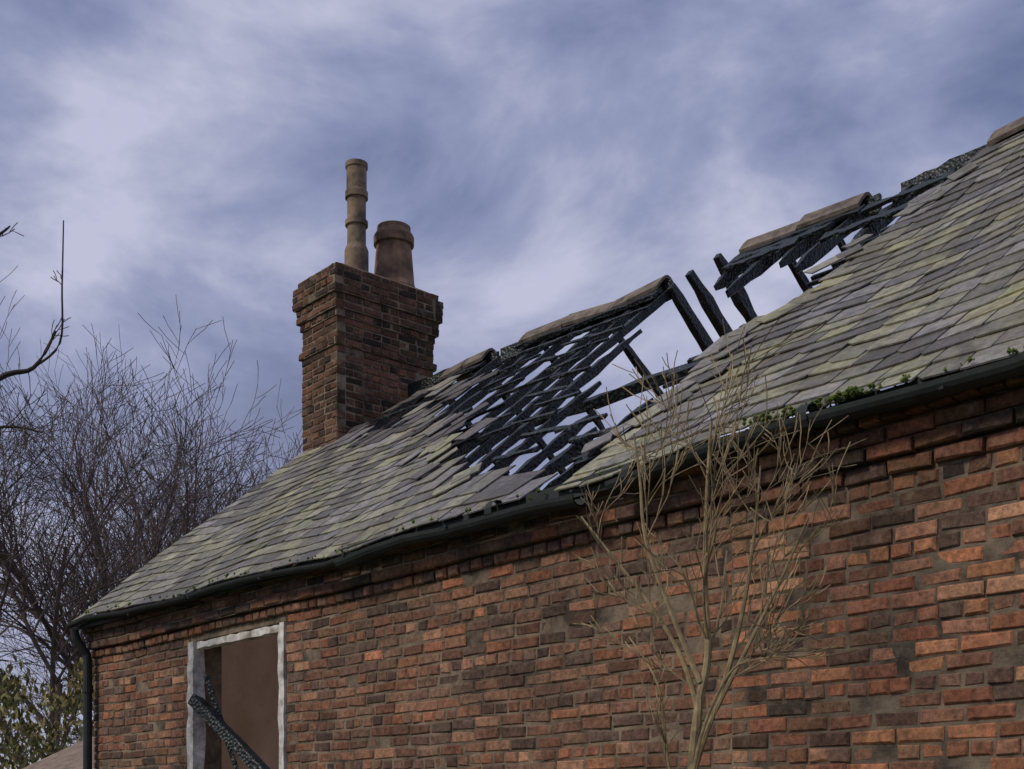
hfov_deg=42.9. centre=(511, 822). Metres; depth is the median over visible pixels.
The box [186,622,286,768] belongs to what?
window frame
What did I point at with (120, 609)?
gable and back walls
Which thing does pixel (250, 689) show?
interior plaster
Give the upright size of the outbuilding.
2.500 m
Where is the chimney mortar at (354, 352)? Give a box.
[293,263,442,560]
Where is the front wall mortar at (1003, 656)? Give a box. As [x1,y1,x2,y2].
[89,386,1023,768]
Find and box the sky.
[0,0,1023,768]
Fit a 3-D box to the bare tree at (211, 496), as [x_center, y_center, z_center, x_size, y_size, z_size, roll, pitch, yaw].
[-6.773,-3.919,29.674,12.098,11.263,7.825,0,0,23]
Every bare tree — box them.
[0,220,70,437]
[0,266,302,716]
[0,298,290,765]
[0,332,230,664]
[0,381,302,765]
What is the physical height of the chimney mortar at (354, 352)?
3.160 m
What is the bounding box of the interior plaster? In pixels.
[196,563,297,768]
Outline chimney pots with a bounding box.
[345,158,414,286]
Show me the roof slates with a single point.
(929, 283)
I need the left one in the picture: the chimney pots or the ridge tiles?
the chimney pots
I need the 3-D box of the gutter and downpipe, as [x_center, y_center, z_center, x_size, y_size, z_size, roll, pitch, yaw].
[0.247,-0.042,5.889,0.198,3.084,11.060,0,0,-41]
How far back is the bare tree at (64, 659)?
25.84 m
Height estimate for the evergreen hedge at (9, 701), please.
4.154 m
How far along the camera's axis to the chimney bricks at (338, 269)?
11.15 m
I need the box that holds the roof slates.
[71,129,1023,621]
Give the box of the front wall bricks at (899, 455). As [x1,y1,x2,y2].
[83,375,1023,768]
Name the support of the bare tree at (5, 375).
on the ground
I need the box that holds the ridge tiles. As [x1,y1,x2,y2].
[439,116,1023,381]
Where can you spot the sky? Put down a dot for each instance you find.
(544, 162)
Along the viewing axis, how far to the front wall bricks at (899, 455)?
5.57 m
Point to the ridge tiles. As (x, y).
(997, 135)
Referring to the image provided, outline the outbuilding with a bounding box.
[22,736,93,768]
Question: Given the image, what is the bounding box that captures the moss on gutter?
[85,346,1023,613]
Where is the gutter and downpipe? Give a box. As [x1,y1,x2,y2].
[66,353,1023,768]
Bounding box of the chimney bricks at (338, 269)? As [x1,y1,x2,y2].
[292,262,443,450]
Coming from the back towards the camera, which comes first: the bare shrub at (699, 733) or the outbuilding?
the outbuilding
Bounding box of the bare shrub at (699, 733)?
[572,319,866,768]
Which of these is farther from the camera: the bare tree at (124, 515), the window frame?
the bare tree at (124, 515)
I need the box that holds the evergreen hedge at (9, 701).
[0,652,93,768]
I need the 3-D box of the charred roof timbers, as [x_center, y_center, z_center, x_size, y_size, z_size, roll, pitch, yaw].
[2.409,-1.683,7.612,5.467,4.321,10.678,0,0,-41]
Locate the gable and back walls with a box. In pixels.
[112,606,132,611]
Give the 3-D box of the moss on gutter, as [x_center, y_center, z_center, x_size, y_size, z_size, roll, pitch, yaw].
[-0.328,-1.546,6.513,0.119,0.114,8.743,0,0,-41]
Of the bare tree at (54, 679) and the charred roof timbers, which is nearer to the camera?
the charred roof timbers
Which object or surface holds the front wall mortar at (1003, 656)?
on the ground
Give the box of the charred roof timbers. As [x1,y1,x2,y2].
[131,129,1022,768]

